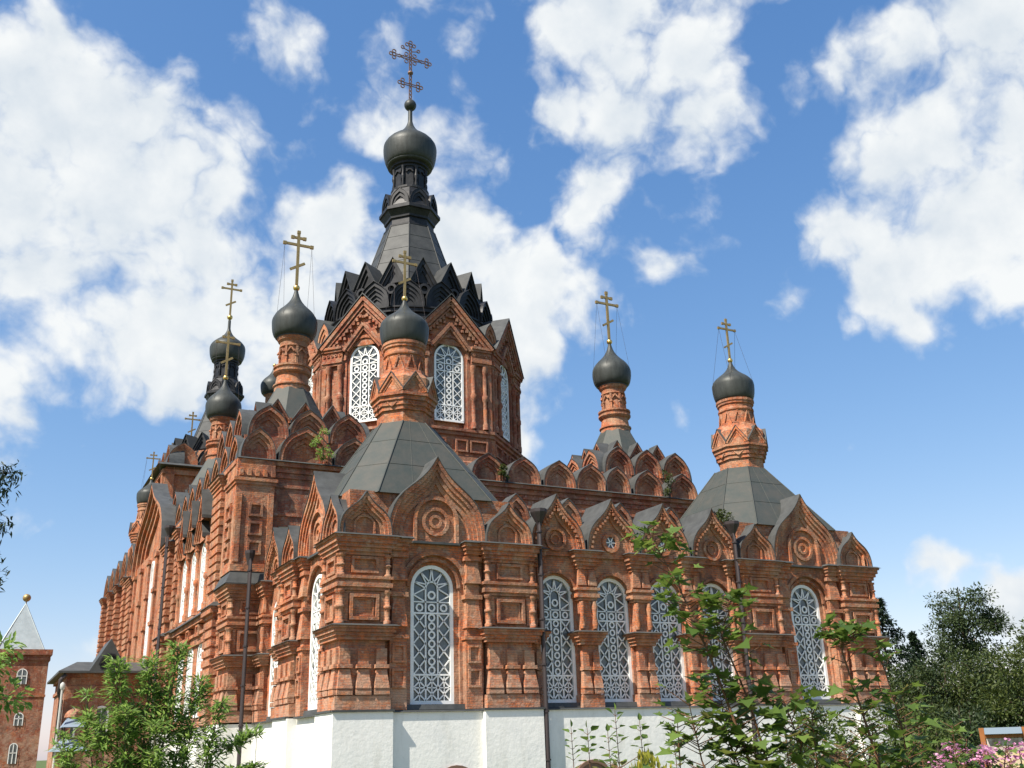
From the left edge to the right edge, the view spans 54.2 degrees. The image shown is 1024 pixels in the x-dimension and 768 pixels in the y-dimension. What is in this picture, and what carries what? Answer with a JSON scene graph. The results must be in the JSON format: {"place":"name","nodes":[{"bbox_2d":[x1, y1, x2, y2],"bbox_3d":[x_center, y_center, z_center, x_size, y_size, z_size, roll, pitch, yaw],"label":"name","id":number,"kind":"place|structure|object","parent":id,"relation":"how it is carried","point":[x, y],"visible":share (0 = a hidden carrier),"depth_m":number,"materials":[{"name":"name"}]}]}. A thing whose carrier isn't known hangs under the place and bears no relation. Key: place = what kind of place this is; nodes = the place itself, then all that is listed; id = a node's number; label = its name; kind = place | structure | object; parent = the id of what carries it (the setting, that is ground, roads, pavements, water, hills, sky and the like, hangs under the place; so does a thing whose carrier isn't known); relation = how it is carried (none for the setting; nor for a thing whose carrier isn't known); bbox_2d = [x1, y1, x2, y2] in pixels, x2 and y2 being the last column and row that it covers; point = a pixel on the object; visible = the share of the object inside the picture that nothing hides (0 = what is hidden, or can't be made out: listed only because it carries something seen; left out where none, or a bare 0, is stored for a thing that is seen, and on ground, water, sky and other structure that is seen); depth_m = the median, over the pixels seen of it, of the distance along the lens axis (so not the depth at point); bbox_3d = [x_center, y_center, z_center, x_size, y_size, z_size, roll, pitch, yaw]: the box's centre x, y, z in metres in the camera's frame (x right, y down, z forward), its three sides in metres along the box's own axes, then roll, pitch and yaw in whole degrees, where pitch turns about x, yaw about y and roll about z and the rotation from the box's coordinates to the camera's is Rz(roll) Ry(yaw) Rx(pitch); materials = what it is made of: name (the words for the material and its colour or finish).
{"place":"outdoors","nodes":[
{"label":"outdoors","id":0,"kind":"place"},
{"bbox_2d":[0,594,52,767],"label":"corner tower","id":1,"kind":"structure","parent":0,"point":[19,739],"depth_m":73.80,"materials":[{"name":"red brick"}]},
{"bbox_2d":[7,743,17,763],"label":"window","id":2,"kind":"structure","parent":1,"relation":"in","point":[12,754],"depth_m":72.20,"materials":[{"name":"white glass"}]},
{"bbox_2d":[13,713,23,725],"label":"window","id":3,"kind":"structure","parent":1,"relation":"in","point":[18,720],"depth_m":73.04,"materials":[{"name":"white glass"}]},
{"bbox_2d":[16,669,27,683],"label":"window","id":4,"kind":"structure","parent":1,"relation":"in","point":[22,673],"depth_m":74.04,"materials":[{"name":"white glass"}]},
{"bbox_2d":[48,709,87,767],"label":"kiosk","id":5,"kind":"object","parent":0,"point":[68,722],"visible":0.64,"depth_m":52.38,"materials":[{"name":"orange brick"}]},
{"bbox_2d":[46,639,148,767],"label":"porch building","id":6,"kind":"structure","parent":0,"point":[82,675],"depth_m":57.06,"materials":[{"name":"red brick"}]},
{"bbox_2d":[59,707,74,737],"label":"window","id":7,"kind":"structure","parent":6,"relation":"in","point":[71,729],"depth_m":55.89,"materials":[{"name":"white glass"}]},
{"bbox_2d":[94,706,108,736],"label":"window","id":8,"kind":"structure","parent":6,"relation":"in","point":[106,712],"depth_m":56.87,"materials":[{"name":"white glass"}]},
{"bbox_2d":[96,41,902,767],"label":"church","id":9,"kind":"structure","parent":0,"point":[406,577],"depth_m":41.16,"materials":[{"name":"red brick"}]},
{"bbox_2d":[143,561,154,659],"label":"window","id":10,"kind":"structure","parent":9,"relation":"in","point":[153,563],"depth_m":62.69,"materials":[{"name":"white paint"}]},
{"bbox_2d":[174,660,183,721],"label":"window","id":11,"kind":"structure","parent":9,"relation":"in","point":[183,660],"depth_m":52.25,"materials":[{"name":"white paint"}]},
{"bbox_2d":[179,561,186,622],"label":"window","id":12,"kind":"structure","parent":9,"relation":"in","point":[185,567],"depth_m":54.24,"materials":[{"name":"white paint"}]},
{"bbox_2d":[183,648,192,715],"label":"window","id":13,"kind":"structure","parent":9,"relation":"in","point":[189,672],"depth_m":50.36,"materials":[{"name":"white paint"}]},
{"bbox_2d":[188,552,195,616],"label":"window","id":14,"kind":"structure","parent":9,"relation":"in","point":[194,558],"depth_m":52.07,"materials":[{"name":"white paint"}]},
{"bbox_2d":[193,643,203,717],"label":"window","id":15,"kind":"structure","parent":9,"relation":"in","point":[199,660],"depth_m":48.49,"materials":[{"name":"white paint"}]},
{"bbox_2d":[198,542,206,610],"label":"window","id":16,"kind":"structure","parent":9,"relation":"in","point":[201,585],"depth_m":49.90,"materials":[{"name":"white paint"}]},
{"bbox_2d":[268,602,277,715],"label":"window","id":17,"kind":"structure","parent":9,"relation":"in","point":[274,664],"depth_m":41.22,"materials":[{"name":"white paint"}]},
{"bbox_2d":[308,365,313,394],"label":"window","id":18,"kind":"structure","parent":9,"relation":"in","point":[310,382],"depth_m":62.30,"materials":[{"name":"white paint"}]},
{"bbox_2d":[308,574,322,709],"bbox_3d":[-6.972,9.232,35.980,0.110,4.730,1.620,8,-22,-26],"label":"window","id":19,"kind":"structure","parent":9,"relation":"in","point":[316,607],"depth_m":36.26,"materials":[{"name":"white paint"}]},
{"bbox_2d":[310,426,335,462],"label":"roof sapling","id":20,"kind":"object","parent":9,"relation":"on","point":[320,454],"visible":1,"depth_m":46.83,"materials":[{"name":"green plant"}]},
{"bbox_2d":[349,344,379,422],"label":"window","id":21,"kind":"structure","parent":9,"relation":"in","point":[365,360],"depth_m":58.82,"materials":[{"name":"white paint"}]},
{"bbox_2d":[410,565,453,704],"bbox_3d":[-2.808,8.705,34.887,1.620,4.730,0.110,8,-22,-26],"label":"window","id":22,"kind":"structure","parent":9,"relation":"in","point":[431,630],"depth_m":34.85,"materials":[{"name":"white paint"}]},
{"bbox_2d":[434,344,463,423],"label":"window","id":23,"kind":"structure","parent":9,"relation":"in","point":[448,360],"depth_m":59.13,"materials":[{"name":"white paint"}]},
{"bbox_2d":[496,464,509,479],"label":"roof sapling","id":24,"kind":"object","parent":9,"relation":"on","point":[503,473],"visible":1,"depth_m":51.01,"materials":[{"name":"green plant"}]},
{"bbox_2d":[500,365,509,441],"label":"window","id":25,"kind":"structure","parent":9,"relation":"in","point":[504,383],"depth_m":62.95,"materials":[{"name":"white paint"}]},
{"bbox_2d":[543,576,576,702],"bbox_3d":[1.638,9.426,37.104,1.500,4.600,0.110,8,-22,-26],"label":"window","id":26,"kind":"structure","parent":9,"relation":"in","point":[558,603],"depth_m":37.13,"materials":[{"name":"white paint"}]},
{"bbox_2d":[596,578,633,701],"bbox_3d":[3.839,9.742,38.181,1.500,4.600,0.110,8,-22,-26],"label":"window","id":27,"kind":"structure","parent":9,"relation":"in","point":[612,607],"depth_m":38.18,"materials":[{"name":"white paint"}]},
{"bbox_2d":[649,582,685,700],"bbox_3d":[6.030,10.057,39.253,1.500,4.600,0.110,8,-22,-26],"label":"window","id":28,"kind":"structure","parent":9,"relation":"in","point":[670,673],"depth_m":39.14,"materials":[{"name":"white paint"}]},
{"bbox_2d":[662,470,674,496],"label":"roof sapling","id":29,"kind":"object","parent":9,"relation":"on","point":[668,489],"visible":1,"depth_m":55.37,"materials":[{"name":"green plant"}]},
{"bbox_2d":[702,584,734,700],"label":"window","id":30,"kind":"structure","parent":9,"relation":"in","point":[713,588],"depth_m":40.29,"materials":[{"name":"white paint"}]},
{"bbox_2d":[716,508,734,525],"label":"roof sapling","id":31,"kind":"object","parent":9,"relation":"on","point":[722,517],"visible":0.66,"depth_m":42.59,"materials":[{"name":"green plant"}]},
{"bbox_2d":[790,585,830,698],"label":"window","id":32,"kind":"structure","parent":9,"relation":"in","point":[805,614],"depth_m":42.44,"materials":[{"name":"white paint"}]},
{"bbox_2d":[0,0,1023,760],"label":"sky","id":33,"kind":"structure","parent":0,"point":[839,184],"materials":[{"name":"blue"}]},
{"bbox_2d":[36,740,1023,767],"bbox_3d":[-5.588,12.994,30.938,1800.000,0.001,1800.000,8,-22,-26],"label":"ground","id":34,"kind":"structure","parent":0,"point":[41,764],"depth_m":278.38,"materials":[{"name":"green plant"}]},
{"bbox_2d":[0,459,25,591],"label":"larch tree","id":35,"kind":"object","parent":34,"relation":"on","point":[4,473],"visible":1,"depth_m":12.71,"materials":[{"name":"green plant"}]},
{"bbox_2d":[0,631,34,720],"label":"young tree","id":36,"kind":"object","parent":34,"relation":"on","point":[16,680],"visible":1,"depth_m":10.69,"materials":[{"name":"green plant"}]},
{"bbox_2d":[52,682,65,767],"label":"drainpipe","id":37,"kind":"object","parent":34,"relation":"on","point":[62,686],"visible":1,"depth_m":52.23,"materials":[{"name":"grey metal"}]},
{"bbox_2d":[43,639,270,767],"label":"ash leaved maple","id":38,"kind":"object","parent":34,"relation":"on","point":[154,754],"visible":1,"depth_m":7.17,"materials":[{"name":"green plant"}]},
{"bbox_2d":[562,719,580,767],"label":"young shoot","id":39,"kind":"object","parent":34,"relation":"on","point":[567,730],"visible":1,"depth_m":7.54,"materials":[{"name":"green plant"}]},
{"bbox_2d":[578,721,598,767],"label":"young shoot","id":40,"kind":"object","parent":34,"relation":"on","point":[584,748],"visible":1,"depth_m":7.51,"materials":[{"name":"green plant"}]},
{"bbox_2d":[599,724,618,767],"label":"young shoot","id":41,"kind":"object","parent":34,"relation":"on","point":[607,727],"visible":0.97,"depth_m":7.50,"materials":[{"name":"green plant"}]},
{"bbox_2d":[605,703,628,764],"bbox_3d":[0.819,3.297,7.285,0.209,1.870,0.214,1,-20,-7],"label":"young shoot","id":42,"kind":"object","parent":34,"relation":"on","point":[624,761],"visible":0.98,"depth_m":7.51,"materials":[{"name":"green plant"}]},
{"bbox_2d":[629,713,652,760],"bbox_3d":[1.006,3.317,7.238,0.232,1.790,0.216,0,-20,-5],"label":"young shoot","id":43,"kind":"object","parent":34,"relation":"on","point":[643,726],"visible":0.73,"depth_m":7.50,"materials":[{"name":"green plant"}]},
{"bbox_2d":[624,747,671,767],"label":"golden thuja","id":44,"kind":"object","parent":34,"relation":"on","point":[644,757],"visible":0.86,"depth_m":7.32,"materials":[{"name":"yellow plant"}]},
{"bbox_2d":[665,731,683,767],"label":"young shoot","id":45,"kind":"object","parent":34,"relation":"on","point":[674,746],"visible":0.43,"depth_m":7.43,"materials":[{"name":"green plant"}]},
{"bbox_2d":[596,711,758,767],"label":"maple sapling","id":46,"kind":"object","parent":34,"relation":"on","point":[679,745],"visible":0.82,"depth_m":4.62,"materials":[{"name":"green plant"}]},
{"bbox_2d":[619,520,845,767],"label":"maple sapling","id":47,"kind":"object","parent":34,"relation":"on","point":[778,712],"visible":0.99,"depth_m":4.68,"materials":[{"name":"green plant"}]},
{"bbox_2d":[719,717,847,767],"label":"maple sapling","id":48,"kind":"object","parent":34,"relation":"on","point":[776,738],"visible":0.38,"depth_m":5.34,"materials":[{"name":"green plant"}]},
{"bbox_2d":[736,699,890,767],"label":"maple sapling","id":49,"kind":"object","parent":34,"relation":"on","point":[811,704],"visible":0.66,"depth_m":4.58,"materials":[{"name":"green plant"}]},
{"bbox_2d":[778,704,861,767],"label":"garden shrub","id":50,"kind":"object","parent":34,"relation":"on","point":[823,724],"visible":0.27,"depth_m":26.93,"materials":[{"name":"green plant"}]},
{"bbox_2d":[791,715,930,767],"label":"maple sapling","id":51,"kind":"object","parent":34,"relation":"on","point":[908,739],"visible":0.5,"depth_m":5.32,"materials":[{"name":"green plant"}]},
{"bbox_2d":[804,610,942,767],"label":"maple sapling","id":52,"kind":"object","parent":34,"relation":"on","point":[840,632],"visible":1,"depth_m":4.51,"materials":[{"name":"green plant"}]},
{"bbox_2d":[876,597,934,748],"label":"spruce tree","id":53,"kind":"object","parent":34,"relation":"on","point":[895,635],"visible":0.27,"depth_m":68.50,"materials":[{"name":"green plant"}]},
{"bbox_2d":[849,688,971,767],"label":"garden shrub","id":54,"kind":"object","parent":34,"relation":"on","point":[902,714],"visible":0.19,"depth_m":27.90,"materials":[{"name":"green plant"}]},
{"bbox_2d":[877,717,955,767],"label":"garden shrub","id":55,"kind":"object","parent":34,"relation":"on","point":[896,742],"visible":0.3,"depth_m":12.36,"materials":[{"name":"green plant"}]},
{"bbox_2d":[904,630,939,727],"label":"spruce tree","id":56,"kind":"object","parent":34,"relation":"on","point":[914,642],"visible":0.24,"depth_m":71.78,"materials":[{"name":"green plant"}]},
{"bbox_2d":[862,712,983,767],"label":"maple sapling","id":57,"kind":"object","parent":34,"relation":"on","point":[963,755],"visible":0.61,"depth_m":5.76,"materials":[{"name":"green plant"}]},
{"bbox_2d":[885,657,966,754],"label":"broadleaf tree","id":58,"kind":"object","parent":34,"relation":"on","point":[899,685],"visible":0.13,"depth_m":60.53,"materials":[{"name":"green plant"}]},
{"bbox_2d":[900,715,972,767],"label":"garden shrub","id":59,"kind":"object","parent":34,"relation":"on","point":[937,747],"visible":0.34,"depth_m":14.41,"materials":[{"name":"green plant"}]},
{"bbox_2d":[927,753,954,767],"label":"phlox","id":60,"kind":"object","parent":34,"relation":"on","point":[942,760],"visible":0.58,"depth_m":8.61,"materials":[{"name":"pink plant"}]},
{"bbox_2d":[888,654,1007,742],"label":"broadleaf tree","id":61,"kind":"object","parent":34,"relation":"on","point":[929,674],"visible":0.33,"depth_m":55.63,"materials":[{"name":"green plant"}]},
{"bbox_2d":[941,741,964,767],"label":"phlox","id":62,"kind":"object","parent":34,"relation":"on","point":[945,748],"visible":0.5,"depth_m":8.70,"materials":[{"name":"pink plant"}]},
{"bbox_2d":[883,717,1023,767],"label":"maple sapling","id":63,"kind":"object","parent":34,"relation":"on","point":[957,727],"visible":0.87,"depth_m":5.28,"materials":[{"name":"green"}]},
{"bbox_2d":[915,701,995,767],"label":"garden shrub","id":64,"kind":"object","parent":34,"relation":"on","point":[979,716],"visible":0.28,"depth_m":24.79,"materials":[{"name":"green plant"}]},
{"bbox_2d":[932,648,995,742],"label":"broadleaf tree","id":65,"kind":"object","parent":34,"relation":"on","point":[958,666],"visible":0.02,"depth_m":75.84,"materials":[{"name":"green plant"}]},
{"bbox_2d":[911,694,1023,758],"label":"garden shrub","id":66,"kind":"object","parent":34,"relation":"on","point":[964,715],"visible":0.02,"depth_m":32.44,"materials":[{"name":"green plant"}]},
{"bbox_2d":[919,581,1022,692],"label":"birch tree","id":67,"kind":"object","parent":34,"relation":"on","point":[957,622],"visible":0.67,"depth_m":83.78,"materials":[{"name":"green plant"}]},
{"bbox_2d":[958,745,986,767],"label":"phlox","id":68,"kind":"object","parent":34,"relation":"on","point":[974,759],"visible":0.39,"depth_m":8.59,"materials":[{"name":"pink plant"}]},
{"bbox_2d":[929,644,1022,750],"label":"broadleaf tree","id":69,"kind":"object","parent":34,"relation":"on","point":[960,684],"visible":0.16,"depth_m":54.41,"materials":[{"name":"green plant"}]},
{"bbox_2d":[976,748,994,767],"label":"phlox","id":70,"kind":"object","parent":34,"relation":"on","point":[982,766],"visible":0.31,"depth_m":8.73,"materials":[{"name":"pink plant"}]},
{"bbox_2d":[976,743,998,767],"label":"phlox","id":71,"kind":"object","parent":34,"relation":"on","point":[989,751],"visible":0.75,"depth_m":8.49,"materials":[{"name":"pink plant"}]},
{"bbox_2d":[964,639,1023,738],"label":"broadleaf tree","id":72,"kind":"object","parent":34,"relation":"on","point":[1012,719],"visible":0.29,"depth_m":50.63,"materials":[{"name":"green plant"}]},
{"bbox_2d":[967,619,1023,723],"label":"broadleaf tree","id":73,"kind":"object","parent":34,"relation":"on","point":[995,705],"visible":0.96,"depth_m":46.60,"materials":[{"name":"green plant"}]},
{"bbox_2d":[983,755,1017,767],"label":"phlox","id":74,"kind":"object","parent":34,"relation":"on","point":[1000,764],"visible":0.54,"depth_m":8.50,"materials":[{"name":"pink plant"}]},
{"bbox_2d":[978,727,1023,767],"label":"notice stand","id":75,"kind":"object","parent":34,"relation":"on","point":[1001,734],"visible":0.67,"depth_m":21.31,"materials":[{"name":"beige wood"}]},
{"bbox_2d":[996,738,1023,767],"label":"phlox","id":76,"kind":"object","parent":34,"relation":"on","point":[1011,748],"visible":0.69,"depth_m":8.49,"materials":[{"name":"pink plant"}]},
{"bbox_2d":[1001,689,1023,721],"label":"garden shrub","id":77,"kind":"object","parent":34,"relation":"on","point":[1021,718],"visible":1,"depth_m":33.01,"materials":[{"name":"green plant"}]},
{"bbox_2d":[1017,741,1023,756],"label":"phlox","id":78,"kind":"object","parent":34,"relation":"on","point":[1022,754],"visible":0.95,"depth_m":8.52,"materials":[{"name":"pink plant"}]}
]}

